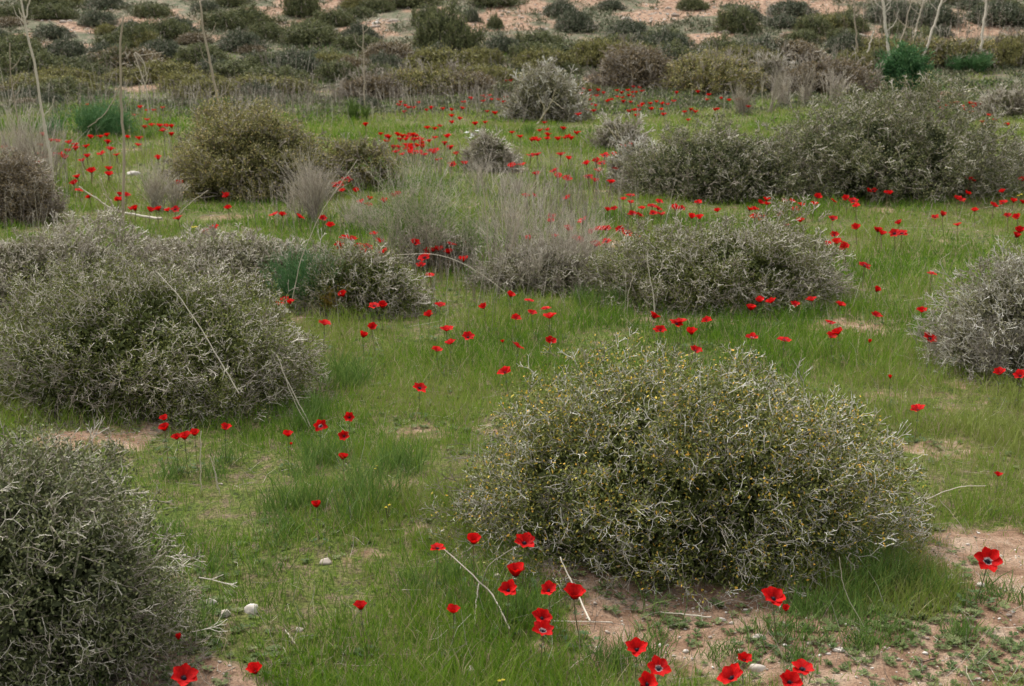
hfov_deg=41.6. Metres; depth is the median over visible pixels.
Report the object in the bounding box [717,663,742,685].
anemone
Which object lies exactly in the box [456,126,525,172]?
thorny shrub
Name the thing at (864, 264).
anemone
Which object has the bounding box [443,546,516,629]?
fallen branch
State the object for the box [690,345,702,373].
anemone
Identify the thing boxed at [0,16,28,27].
hill shrub
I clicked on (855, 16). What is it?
dead stalk
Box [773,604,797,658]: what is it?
anemone
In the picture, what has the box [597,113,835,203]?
leafy shrub
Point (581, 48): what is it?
hill shrub
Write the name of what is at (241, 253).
thorny shrub
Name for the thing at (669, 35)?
hill shrub
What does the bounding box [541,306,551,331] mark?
anemone
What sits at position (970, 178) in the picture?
anemone
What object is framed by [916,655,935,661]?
fallen branch
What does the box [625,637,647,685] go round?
anemone
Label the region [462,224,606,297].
thorny shrub
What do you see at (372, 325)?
anemone
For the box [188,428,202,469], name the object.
anemone
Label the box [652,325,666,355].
anemone
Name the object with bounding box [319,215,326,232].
anemone
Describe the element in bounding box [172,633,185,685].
anemone
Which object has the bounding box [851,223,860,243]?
anemone
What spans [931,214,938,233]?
anemone
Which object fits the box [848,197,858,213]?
anemone
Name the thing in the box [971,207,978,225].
anemone
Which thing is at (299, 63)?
hill shrub
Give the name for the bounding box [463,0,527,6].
hill shrub
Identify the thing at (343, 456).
anemone
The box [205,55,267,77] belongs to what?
hill shrub
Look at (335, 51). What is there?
hill shrub
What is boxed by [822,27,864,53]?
hill shrub
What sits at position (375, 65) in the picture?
hill shrub
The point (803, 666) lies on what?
anemone
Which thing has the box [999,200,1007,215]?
anemone
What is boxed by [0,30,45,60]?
hill shrub
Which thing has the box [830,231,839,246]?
anemone
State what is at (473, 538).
anemone
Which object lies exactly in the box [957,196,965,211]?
anemone
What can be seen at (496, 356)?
grass
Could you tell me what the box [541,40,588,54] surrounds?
hill shrub
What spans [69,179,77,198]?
anemone
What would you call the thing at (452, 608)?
anemone
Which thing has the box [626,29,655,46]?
hill shrub
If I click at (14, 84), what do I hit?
dead stalk
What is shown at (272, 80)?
hill shrub
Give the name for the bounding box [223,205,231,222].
anemone
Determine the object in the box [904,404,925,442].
anemone
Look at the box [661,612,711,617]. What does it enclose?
fallen branch
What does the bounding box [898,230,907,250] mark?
anemone
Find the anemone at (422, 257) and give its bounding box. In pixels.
[418,253,429,271]
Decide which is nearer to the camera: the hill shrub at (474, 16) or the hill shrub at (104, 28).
the hill shrub at (104, 28)
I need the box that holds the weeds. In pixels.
[0,144,1023,685]
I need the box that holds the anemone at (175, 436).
[170,433,185,472]
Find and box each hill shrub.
[0,3,30,19]
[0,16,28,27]
[0,28,11,37]
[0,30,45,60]
[0,32,42,45]
[0,48,75,74]
[0,66,83,90]
[0,74,33,80]
[0,83,25,91]
[0,89,12,98]
[9,85,46,98]
[12,97,35,105]
[16,73,114,97]
[17,0,83,10]
[26,72,108,91]
[29,2,79,19]
[29,62,99,82]
[30,21,77,38]
[35,90,68,105]
[41,34,88,58]
[64,61,113,75]
[67,52,97,67]
[68,53,122,69]
[74,6,121,26]
[82,45,168,72]
[84,0,131,9]
[86,39,121,54]
[91,29,135,46]
[93,22,115,34]
[95,65,165,83]
[99,39,143,69]
[112,18,147,32]
[116,22,162,41]
[129,2,176,17]
[129,27,161,47]
[129,57,206,84]
[135,34,179,59]
[141,16,194,40]
[151,66,231,91]
[166,71,237,100]
[169,13,200,32]
[170,43,233,64]
[171,31,215,44]
[188,0,225,11]
[188,42,219,50]
[193,54,229,73]
[195,8,250,29]
[196,96,247,106]
[202,59,257,77]
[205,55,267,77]
[214,0,247,7]
[216,26,267,52]
[220,0,283,26]
[224,69,318,93]
[232,44,266,53]
[235,49,268,64]
[237,78,280,97]
[242,63,316,87]
[246,51,277,67]
[248,20,287,40]
[264,45,329,75]
[275,17,341,47]
[280,0,322,17]
[287,18,340,31]
[300,47,321,56]
[310,7,356,26]
[310,58,357,81]
[313,50,355,62]
[318,47,342,57]
[332,33,388,49]
[332,53,371,68]
[338,26,384,38]
[339,0,362,9]
[344,5,377,17]
[344,18,375,37]
[348,61,403,79]
[349,95,385,108]
[353,40,417,59]
[358,0,383,10]
[360,0,399,12]
[364,49,410,71]
[374,66,410,89]
[390,0,445,8]
[401,40,489,70]
[408,3,445,25]
[410,0,487,51]
[425,41,452,53]
[438,60,519,77]
[439,68,501,94]
[462,6,481,21]
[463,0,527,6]
[468,45,506,64]
[475,59,517,85]
[482,31,523,52]
[486,10,503,28]
[487,79,521,96]
[503,40,552,62]
[510,42,581,69]
[514,29,565,46]
[540,0,581,16]
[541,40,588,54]
[545,45,576,63]
[551,60,582,73]
[553,4,599,31]
[567,31,620,65]
[569,79,602,94]
[579,33,654,65]
[590,32,643,46]
[596,0,627,9]
[601,15,649,37]
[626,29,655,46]
[628,40,656,46]
[642,26,694,43]
[645,25,695,50]
[648,37,690,61]
[656,45,677,60]
[657,42,681,64]
[674,0,710,10]
[675,46,727,65]
[691,29,738,52]
[709,3,765,33]
[718,39,781,64]
[735,31,796,56]
[745,6,765,19]
[757,37,828,62]
[760,11,797,28]
[765,0,819,16]
[783,28,824,43]
[789,47,824,61]
[790,13,836,35]
[798,12,829,20]
[812,9,851,30]
[821,26,866,42]
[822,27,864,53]
[829,4,871,31]
[831,47,875,69]
[853,33,903,54]
[859,39,909,52]
[862,47,890,62]
[864,0,907,23]
[876,0,919,22]
[878,20,914,33]
[890,24,952,44]
[904,0,964,26]
[932,0,960,2]
[932,24,955,36]
[954,0,983,10]
[962,0,1023,27]
[962,36,988,50]
[974,0,1023,12]
[990,37,1023,67]
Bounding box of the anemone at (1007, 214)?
[1004,213,1011,230]
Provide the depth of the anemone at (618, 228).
9.91 m
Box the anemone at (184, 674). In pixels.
[171,663,198,685]
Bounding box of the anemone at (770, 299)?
[764,297,776,323]
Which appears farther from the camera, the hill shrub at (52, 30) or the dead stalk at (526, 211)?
the hill shrub at (52, 30)
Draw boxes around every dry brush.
[0,67,80,189]
[121,153,188,210]
[268,138,356,222]
[329,196,383,230]
[340,139,497,268]
[434,141,626,293]
[458,142,524,196]
[728,67,788,113]
[758,62,851,106]
[958,300,1023,378]
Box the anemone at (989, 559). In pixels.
[956,547,1002,603]
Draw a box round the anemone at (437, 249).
[434,245,443,257]
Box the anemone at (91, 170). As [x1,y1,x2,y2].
[86,167,95,182]
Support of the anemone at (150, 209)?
on the ground at (1012, 536)
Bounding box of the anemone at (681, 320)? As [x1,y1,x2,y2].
[672,318,687,347]
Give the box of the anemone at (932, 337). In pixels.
[924,332,936,359]
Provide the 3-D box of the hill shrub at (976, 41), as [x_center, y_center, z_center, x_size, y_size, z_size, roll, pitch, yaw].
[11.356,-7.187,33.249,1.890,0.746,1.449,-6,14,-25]
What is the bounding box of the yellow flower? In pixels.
[385,504,389,520]
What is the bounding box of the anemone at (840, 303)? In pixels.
[831,301,845,327]
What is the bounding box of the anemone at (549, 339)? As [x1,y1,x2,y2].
[540,335,556,369]
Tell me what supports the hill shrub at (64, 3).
on the ground at (1012, 536)
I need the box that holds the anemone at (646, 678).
[638,671,657,685]
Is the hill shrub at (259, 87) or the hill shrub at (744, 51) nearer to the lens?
the hill shrub at (259, 87)
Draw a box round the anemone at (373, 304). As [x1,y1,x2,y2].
[367,302,381,329]
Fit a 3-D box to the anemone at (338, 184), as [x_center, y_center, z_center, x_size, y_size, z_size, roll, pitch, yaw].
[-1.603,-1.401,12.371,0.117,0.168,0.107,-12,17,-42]
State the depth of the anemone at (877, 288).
7.44 m
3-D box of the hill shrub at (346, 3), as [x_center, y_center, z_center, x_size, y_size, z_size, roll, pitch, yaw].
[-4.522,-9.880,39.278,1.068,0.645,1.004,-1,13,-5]
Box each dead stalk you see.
[9,43,27,152]
[13,0,54,199]
[87,15,127,223]
[134,52,162,111]
[158,273,238,393]
[194,1,229,110]
[199,431,201,490]
[209,456,220,495]
[276,354,311,428]
[292,160,356,298]
[353,12,373,104]
[400,253,504,291]
[482,179,489,262]
[510,169,552,257]
[647,251,660,311]
[839,557,867,631]
[852,0,861,51]
[875,0,898,55]
[886,0,914,59]
[908,0,926,40]
[916,486,967,535]
[922,0,945,55]
[979,0,986,52]
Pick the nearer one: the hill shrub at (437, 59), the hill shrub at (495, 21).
the hill shrub at (437, 59)
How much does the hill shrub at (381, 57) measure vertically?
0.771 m
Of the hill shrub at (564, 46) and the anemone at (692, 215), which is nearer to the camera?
the anemone at (692, 215)
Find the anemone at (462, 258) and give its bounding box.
[459,255,467,274]
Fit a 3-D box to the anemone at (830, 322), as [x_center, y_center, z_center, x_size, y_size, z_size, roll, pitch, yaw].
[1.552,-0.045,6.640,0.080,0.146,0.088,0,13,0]
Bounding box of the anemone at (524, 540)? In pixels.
[512,532,536,587]
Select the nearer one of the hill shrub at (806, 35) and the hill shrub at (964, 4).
the hill shrub at (806, 35)
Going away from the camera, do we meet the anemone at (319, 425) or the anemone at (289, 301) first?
the anemone at (319, 425)
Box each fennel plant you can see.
[36,91,148,138]
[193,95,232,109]
[245,239,354,309]
[343,96,372,120]
[869,33,944,91]
[944,45,994,71]
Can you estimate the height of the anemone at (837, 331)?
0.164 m
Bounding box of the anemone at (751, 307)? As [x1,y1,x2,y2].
[746,304,755,330]
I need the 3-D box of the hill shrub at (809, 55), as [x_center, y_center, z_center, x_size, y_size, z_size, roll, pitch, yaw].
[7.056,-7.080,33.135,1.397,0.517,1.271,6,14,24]
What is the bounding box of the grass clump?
[383,197,480,249]
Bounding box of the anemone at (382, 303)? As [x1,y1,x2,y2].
[376,300,390,329]
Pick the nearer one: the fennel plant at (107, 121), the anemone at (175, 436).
the anemone at (175, 436)
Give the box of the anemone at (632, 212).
[628,210,636,225]
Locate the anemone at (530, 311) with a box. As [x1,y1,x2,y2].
[527,309,541,337]
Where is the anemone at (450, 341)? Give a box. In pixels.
[442,338,457,369]
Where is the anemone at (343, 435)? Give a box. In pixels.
[337,430,350,469]
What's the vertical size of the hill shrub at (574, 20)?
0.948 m
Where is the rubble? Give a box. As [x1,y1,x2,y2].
[41,1,869,47]
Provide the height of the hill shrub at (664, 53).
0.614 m
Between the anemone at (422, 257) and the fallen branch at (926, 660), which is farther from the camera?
the anemone at (422, 257)
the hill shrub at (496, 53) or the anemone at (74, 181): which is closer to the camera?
the anemone at (74, 181)
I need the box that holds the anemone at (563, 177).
[562,175,571,190]
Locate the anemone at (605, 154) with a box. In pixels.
[599,152,609,160]
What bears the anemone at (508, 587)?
on the ground at (1012, 536)
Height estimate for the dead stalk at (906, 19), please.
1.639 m
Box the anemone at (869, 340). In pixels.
[860,339,872,367]
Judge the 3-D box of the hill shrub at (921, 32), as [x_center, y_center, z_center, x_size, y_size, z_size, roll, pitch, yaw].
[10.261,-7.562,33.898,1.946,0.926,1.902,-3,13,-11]
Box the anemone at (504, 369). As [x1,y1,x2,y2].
[497,366,512,401]
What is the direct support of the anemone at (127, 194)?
on the ground at (1012, 536)
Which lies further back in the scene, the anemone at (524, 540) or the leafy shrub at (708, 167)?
the leafy shrub at (708, 167)
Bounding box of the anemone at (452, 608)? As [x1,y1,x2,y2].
[441,604,460,658]
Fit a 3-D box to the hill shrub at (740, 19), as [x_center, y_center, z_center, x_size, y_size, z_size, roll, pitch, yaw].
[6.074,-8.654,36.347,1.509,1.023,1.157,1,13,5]
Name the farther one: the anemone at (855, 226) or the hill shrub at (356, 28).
the hill shrub at (356, 28)
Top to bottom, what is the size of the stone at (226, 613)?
0.027 m
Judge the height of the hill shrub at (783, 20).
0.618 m
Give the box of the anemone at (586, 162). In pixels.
[583,160,589,173]
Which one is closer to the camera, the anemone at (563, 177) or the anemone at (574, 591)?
the anemone at (574, 591)
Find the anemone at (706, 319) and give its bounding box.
[697,316,713,345]
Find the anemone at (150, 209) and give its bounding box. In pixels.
[147,206,154,222]
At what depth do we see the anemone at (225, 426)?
4.82 m
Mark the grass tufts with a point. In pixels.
(350, 375)
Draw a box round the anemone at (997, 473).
[988,471,1002,512]
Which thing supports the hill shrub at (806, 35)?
on the ground at (1012, 536)
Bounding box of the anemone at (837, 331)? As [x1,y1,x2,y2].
[829,327,846,359]
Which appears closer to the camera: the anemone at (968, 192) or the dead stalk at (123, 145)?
the dead stalk at (123, 145)
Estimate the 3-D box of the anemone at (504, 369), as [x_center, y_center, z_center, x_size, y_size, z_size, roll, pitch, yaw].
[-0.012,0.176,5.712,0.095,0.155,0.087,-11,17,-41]
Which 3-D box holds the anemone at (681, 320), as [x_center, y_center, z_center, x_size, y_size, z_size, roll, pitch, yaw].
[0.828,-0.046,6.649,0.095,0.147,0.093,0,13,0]
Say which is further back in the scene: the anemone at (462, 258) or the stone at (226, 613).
the anemone at (462, 258)
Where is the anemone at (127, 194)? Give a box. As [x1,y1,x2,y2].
[125,192,130,210]
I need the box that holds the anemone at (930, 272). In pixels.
[926,271,936,295]
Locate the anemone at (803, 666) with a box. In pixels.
[791,658,814,685]
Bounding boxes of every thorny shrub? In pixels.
[0,199,190,311]
[0,239,337,430]
[0,406,236,685]
[102,220,344,302]
[287,228,442,318]
[381,213,477,271]
[415,318,943,611]
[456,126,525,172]
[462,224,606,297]
[579,109,657,150]
[602,130,672,186]
[895,236,1023,381]
[967,75,1023,118]
[998,128,1023,190]
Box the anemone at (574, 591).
[562,582,598,647]
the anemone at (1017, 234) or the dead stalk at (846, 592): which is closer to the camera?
the dead stalk at (846, 592)
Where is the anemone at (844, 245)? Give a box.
[839,242,847,262]
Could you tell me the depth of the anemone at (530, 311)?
6.95 m
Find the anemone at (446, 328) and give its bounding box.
[440,325,454,355]
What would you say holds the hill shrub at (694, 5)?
on the ground at (1012, 536)
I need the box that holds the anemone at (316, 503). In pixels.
[311,500,327,546]
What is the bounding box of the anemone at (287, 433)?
[279,430,295,469]
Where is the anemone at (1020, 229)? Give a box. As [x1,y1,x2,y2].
[1015,225,1023,245]
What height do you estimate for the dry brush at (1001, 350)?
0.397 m
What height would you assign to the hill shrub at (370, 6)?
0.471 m
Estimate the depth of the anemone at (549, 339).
6.21 m
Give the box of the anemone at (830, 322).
[818,320,835,346]
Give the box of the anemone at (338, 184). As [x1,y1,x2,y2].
[333,181,343,199]
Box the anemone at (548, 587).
[541,580,566,636]
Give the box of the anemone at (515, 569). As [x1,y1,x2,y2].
[503,562,529,621]
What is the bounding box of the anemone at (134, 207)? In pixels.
[131,205,137,221]
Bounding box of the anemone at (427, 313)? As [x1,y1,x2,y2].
[420,310,435,340]
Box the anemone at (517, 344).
[513,342,523,367]
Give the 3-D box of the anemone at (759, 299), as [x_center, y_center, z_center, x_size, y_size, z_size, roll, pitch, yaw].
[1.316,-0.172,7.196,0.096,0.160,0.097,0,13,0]
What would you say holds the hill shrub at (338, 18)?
on the ground at (1012, 536)
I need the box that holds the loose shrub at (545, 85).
[489,54,598,122]
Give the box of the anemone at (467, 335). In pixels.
[462,331,475,360]
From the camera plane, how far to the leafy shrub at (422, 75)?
28.68 m
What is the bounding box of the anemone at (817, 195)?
[814,193,822,211]
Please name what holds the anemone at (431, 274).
on the ground at (1012, 536)
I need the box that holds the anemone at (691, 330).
[686,327,702,359]
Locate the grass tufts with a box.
[68,117,1023,682]
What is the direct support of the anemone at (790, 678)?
on the ground at (1012, 536)
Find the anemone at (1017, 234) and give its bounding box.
[1013,232,1021,250]
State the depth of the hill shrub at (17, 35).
33.97 m
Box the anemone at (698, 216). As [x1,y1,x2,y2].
[696,214,702,229]
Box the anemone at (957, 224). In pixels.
[954,222,961,239]
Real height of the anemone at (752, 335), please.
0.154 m
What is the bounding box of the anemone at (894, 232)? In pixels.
[888,228,900,249]
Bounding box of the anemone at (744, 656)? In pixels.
[738,652,752,685]
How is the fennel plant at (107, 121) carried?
on the ground at (1012, 536)
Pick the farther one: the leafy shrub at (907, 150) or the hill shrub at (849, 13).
the hill shrub at (849, 13)
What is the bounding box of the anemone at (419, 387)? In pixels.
[410,383,428,418]
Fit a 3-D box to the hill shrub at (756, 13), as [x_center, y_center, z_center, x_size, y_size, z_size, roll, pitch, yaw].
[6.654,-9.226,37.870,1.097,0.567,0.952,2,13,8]
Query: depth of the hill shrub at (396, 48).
33.04 m
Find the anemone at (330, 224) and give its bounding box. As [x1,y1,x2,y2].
[326,222,334,240]
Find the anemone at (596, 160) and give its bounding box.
[592,157,599,168]
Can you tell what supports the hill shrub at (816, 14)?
on the ground at (1012, 536)
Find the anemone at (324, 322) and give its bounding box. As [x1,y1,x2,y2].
[317,319,331,349]
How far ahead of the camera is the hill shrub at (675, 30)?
34.93 m
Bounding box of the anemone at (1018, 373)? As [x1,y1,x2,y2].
[1010,369,1023,405]
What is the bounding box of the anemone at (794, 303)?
[787,301,799,326]
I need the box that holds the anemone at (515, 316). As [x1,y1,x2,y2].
[507,313,520,341]
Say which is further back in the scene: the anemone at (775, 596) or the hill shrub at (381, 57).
the hill shrub at (381, 57)
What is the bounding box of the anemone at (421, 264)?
[416,262,425,282]
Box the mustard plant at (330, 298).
[319,281,349,312]
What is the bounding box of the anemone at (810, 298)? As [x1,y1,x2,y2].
[806,296,817,323]
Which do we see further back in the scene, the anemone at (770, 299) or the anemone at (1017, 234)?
the anemone at (1017, 234)
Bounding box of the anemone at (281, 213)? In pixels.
[278,211,285,227]
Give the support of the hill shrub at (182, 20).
on the ground at (1012, 536)
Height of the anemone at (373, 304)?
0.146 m
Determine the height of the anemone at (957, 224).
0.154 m
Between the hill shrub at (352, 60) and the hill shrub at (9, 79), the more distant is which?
the hill shrub at (352, 60)
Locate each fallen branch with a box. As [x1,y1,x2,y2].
[79,179,162,219]
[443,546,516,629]
[534,557,611,622]
[537,89,565,123]
[607,124,624,144]
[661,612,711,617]
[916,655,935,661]
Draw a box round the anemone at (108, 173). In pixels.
[104,171,113,184]
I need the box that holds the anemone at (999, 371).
[988,367,1006,403]
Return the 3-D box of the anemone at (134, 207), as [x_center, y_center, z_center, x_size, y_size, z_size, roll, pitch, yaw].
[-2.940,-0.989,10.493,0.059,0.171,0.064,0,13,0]
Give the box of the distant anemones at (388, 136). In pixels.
[0,80,1009,159]
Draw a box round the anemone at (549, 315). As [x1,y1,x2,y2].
[538,312,556,340]
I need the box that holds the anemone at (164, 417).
[156,414,172,451]
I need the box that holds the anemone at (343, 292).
[338,290,345,307]
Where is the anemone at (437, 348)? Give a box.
[431,346,447,376]
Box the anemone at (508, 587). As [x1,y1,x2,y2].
[492,579,518,636]
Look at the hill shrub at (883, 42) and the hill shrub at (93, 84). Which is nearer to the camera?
the hill shrub at (93, 84)
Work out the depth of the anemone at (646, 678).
2.89 m
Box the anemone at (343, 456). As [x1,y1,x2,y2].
[336,453,348,493]
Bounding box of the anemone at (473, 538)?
[461,533,487,585]
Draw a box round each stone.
[126,171,139,174]
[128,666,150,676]
[219,609,230,617]
[244,603,257,614]
[319,558,331,564]
[749,664,765,671]
[752,633,762,638]
[832,647,844,651]
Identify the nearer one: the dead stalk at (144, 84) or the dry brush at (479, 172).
the dry brush at (479, 172)
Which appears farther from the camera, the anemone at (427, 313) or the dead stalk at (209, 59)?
the dead stalk at (209, 59)
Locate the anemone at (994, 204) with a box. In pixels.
[990,201,998,216]
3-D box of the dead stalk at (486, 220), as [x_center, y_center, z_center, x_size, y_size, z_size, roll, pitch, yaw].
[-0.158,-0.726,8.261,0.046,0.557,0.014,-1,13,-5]
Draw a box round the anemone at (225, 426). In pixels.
[216,422,233,463]
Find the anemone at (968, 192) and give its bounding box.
[966,190,971,208]
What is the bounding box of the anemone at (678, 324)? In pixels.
[670,319,683,348]
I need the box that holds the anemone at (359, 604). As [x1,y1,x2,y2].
[353,600,378,655]
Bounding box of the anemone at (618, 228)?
[615,225,624,242]
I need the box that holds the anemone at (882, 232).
[879,229,886,246]
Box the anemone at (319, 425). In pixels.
[313,419,327,458]
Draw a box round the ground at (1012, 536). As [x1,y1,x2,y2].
[0,0,1023,685]
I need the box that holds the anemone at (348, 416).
[344,412,354,448]
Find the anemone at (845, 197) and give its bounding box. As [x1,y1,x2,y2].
[842,194,848,213]
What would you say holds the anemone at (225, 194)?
on the ground at (1012, 536)
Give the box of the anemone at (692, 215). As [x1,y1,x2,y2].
[689,213,695,230]
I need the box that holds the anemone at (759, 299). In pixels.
[752,296,763,323]
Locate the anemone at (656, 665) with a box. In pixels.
[647,655,671,685]
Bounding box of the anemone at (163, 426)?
[158,422,175,463]
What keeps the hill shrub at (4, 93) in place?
on the ground at (1012, 536)
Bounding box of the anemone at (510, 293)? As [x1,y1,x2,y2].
[502,290,515,316]
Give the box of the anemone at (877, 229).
[874,226,882,246]
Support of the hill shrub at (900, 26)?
on the ground at (1012, 536)
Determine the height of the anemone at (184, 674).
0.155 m
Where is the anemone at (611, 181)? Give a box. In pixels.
[607,179,614,195]
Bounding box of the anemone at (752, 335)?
[745,332,757,362]
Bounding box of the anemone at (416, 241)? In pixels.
[411,238,420,271]
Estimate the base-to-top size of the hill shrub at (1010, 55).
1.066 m
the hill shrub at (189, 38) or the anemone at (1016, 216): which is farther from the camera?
the hill shrub at (189, 38)
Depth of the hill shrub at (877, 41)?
33.35 m
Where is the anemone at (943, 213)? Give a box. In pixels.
[940,210,946,230]
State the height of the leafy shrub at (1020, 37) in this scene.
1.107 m
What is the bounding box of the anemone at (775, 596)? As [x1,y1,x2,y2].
[760,586,797,646]
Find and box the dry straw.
[0,101,1023,685]
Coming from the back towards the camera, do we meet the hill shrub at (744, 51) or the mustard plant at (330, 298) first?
the hill shrub at (744, 51)
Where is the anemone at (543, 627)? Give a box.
[524,619,554,680]
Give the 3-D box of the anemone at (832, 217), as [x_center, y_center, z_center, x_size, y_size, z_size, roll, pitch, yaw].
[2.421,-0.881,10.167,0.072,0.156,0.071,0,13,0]
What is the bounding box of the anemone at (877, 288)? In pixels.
[867,285,880,310]
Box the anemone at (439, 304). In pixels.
[434,302,444,329]
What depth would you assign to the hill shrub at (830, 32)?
34.67 m
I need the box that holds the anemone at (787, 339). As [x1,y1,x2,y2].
[773,337,790,366]
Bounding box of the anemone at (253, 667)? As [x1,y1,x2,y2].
[246,662,261,685]
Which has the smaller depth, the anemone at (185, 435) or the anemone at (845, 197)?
the anemone at (185, 435)
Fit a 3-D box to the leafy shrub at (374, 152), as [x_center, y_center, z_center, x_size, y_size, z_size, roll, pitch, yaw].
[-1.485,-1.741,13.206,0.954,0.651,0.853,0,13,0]
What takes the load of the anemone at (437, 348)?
on the ground at (1012, 536)
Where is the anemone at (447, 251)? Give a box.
[445,248,453,267]
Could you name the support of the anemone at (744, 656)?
on the ground at (1012, 536)
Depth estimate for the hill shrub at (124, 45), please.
31.70 m
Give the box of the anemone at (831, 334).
[827,331,836,361]
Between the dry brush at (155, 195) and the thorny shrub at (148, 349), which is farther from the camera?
the dry brush at (155, 195)
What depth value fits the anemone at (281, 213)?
10.47 m
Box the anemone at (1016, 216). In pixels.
[1012,213,1019,226]
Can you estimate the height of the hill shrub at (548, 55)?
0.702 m
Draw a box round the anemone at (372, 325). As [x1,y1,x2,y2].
[367,322,382,352]
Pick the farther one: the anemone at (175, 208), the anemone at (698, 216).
the anemone at (175, 208)
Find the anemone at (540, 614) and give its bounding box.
[532,608,562,666]
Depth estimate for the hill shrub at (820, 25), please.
35.82 m
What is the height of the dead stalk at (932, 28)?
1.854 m
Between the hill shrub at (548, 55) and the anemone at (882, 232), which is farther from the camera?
the hill shrub at (548, 55)
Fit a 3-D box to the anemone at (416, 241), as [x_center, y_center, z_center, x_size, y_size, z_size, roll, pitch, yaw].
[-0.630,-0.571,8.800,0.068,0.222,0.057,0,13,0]
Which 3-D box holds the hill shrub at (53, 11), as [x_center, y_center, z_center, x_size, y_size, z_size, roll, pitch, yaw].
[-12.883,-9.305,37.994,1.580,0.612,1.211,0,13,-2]
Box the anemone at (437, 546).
[427,543,445,590]
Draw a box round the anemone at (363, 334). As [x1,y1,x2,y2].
[357,330,372,360]
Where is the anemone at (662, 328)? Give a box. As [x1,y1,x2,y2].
[655,325,669,352]
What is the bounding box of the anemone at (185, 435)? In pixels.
[177,431,196,473]
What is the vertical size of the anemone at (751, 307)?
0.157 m
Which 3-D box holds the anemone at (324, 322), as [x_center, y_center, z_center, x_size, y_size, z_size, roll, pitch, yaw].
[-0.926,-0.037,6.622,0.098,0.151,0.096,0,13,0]
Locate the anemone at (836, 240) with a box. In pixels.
[831,238,841,256]
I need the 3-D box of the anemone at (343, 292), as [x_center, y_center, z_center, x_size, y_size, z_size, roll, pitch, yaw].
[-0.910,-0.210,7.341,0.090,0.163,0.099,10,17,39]
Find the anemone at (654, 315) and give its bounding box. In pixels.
[646,311,662,341]
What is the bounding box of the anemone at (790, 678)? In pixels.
[780,669,802,685]
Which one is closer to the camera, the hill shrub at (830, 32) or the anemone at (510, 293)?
the anemone at (510, 293)
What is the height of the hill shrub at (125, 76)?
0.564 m
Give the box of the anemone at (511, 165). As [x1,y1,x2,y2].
[507,162,515,171]
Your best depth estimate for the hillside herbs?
30.06 m
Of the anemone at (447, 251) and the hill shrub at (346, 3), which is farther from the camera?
the hill shrub at (346, 3)
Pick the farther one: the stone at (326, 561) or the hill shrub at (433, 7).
the hill shrub at (433, 7)
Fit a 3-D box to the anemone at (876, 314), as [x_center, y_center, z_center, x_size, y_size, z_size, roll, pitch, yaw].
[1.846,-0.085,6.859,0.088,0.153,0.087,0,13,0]
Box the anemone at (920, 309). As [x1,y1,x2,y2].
[916,306,926,332]
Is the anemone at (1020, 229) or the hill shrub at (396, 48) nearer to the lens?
the anemone at (1020, 229)
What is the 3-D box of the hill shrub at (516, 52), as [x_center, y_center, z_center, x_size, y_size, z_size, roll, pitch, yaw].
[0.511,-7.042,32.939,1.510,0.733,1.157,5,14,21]
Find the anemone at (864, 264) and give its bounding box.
[859,262,870,286]
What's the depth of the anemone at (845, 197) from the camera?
11.26 m
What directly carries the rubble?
on the ground at (1012, 536)
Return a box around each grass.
[0,0,1023,335]
[0,42,1023,685]
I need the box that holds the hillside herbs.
[0,0,1023,121]
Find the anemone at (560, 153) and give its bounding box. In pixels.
[556,152,564,166]
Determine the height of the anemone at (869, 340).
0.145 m
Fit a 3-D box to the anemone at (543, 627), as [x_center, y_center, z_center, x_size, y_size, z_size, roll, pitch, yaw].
[0.063,0.728,3.187,0.068,0.151,0.078,-8,15,-32]
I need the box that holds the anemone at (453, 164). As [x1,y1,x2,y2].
[449,161,455,171]
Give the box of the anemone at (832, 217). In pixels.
[829,215,837,236]
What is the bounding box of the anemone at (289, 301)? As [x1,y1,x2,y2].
[285,299,297,323]
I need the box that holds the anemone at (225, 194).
[222,192,228,209]
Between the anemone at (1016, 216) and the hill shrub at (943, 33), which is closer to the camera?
the anemone at (1016, 216)
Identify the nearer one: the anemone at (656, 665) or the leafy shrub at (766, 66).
the anemone at (656, 665)
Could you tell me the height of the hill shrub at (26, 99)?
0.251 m
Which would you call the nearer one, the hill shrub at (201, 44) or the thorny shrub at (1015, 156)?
the thorny shrub at (1015, 156)
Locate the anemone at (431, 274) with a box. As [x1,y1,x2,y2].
[425,273,434,296]
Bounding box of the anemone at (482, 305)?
[478,302,493,331]
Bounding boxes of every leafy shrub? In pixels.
[0,144,70,226]
[156,86,361,202]
[317,132,409,191]
[327,63,407,99]
[372,58,481,96]
[564,191,859,315]
[584,32,679,90]
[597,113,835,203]
[648,37,773,94]
[746,42,800,91]
[752,69,1023,203]
[772,46,886,95]
[882,22,1019,69]
[970,25,1023,64]
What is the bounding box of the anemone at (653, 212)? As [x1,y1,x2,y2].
[649,210,656,230]
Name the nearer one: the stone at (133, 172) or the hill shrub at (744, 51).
the stone at (133, 172)
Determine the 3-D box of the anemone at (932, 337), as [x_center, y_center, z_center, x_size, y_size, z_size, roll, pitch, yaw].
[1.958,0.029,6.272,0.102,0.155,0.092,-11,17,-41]
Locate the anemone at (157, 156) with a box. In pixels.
[154,154,160,169]
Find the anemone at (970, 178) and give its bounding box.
[964,177,975,200]
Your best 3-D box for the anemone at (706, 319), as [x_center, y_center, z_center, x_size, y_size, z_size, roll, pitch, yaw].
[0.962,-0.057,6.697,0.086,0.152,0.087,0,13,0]
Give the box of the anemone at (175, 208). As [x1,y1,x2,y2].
[170,205,179,221]
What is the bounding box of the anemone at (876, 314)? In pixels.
[868,311,882,339]
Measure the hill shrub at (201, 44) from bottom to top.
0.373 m
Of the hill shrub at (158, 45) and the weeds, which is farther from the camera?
the hill shrub at (158, 45)

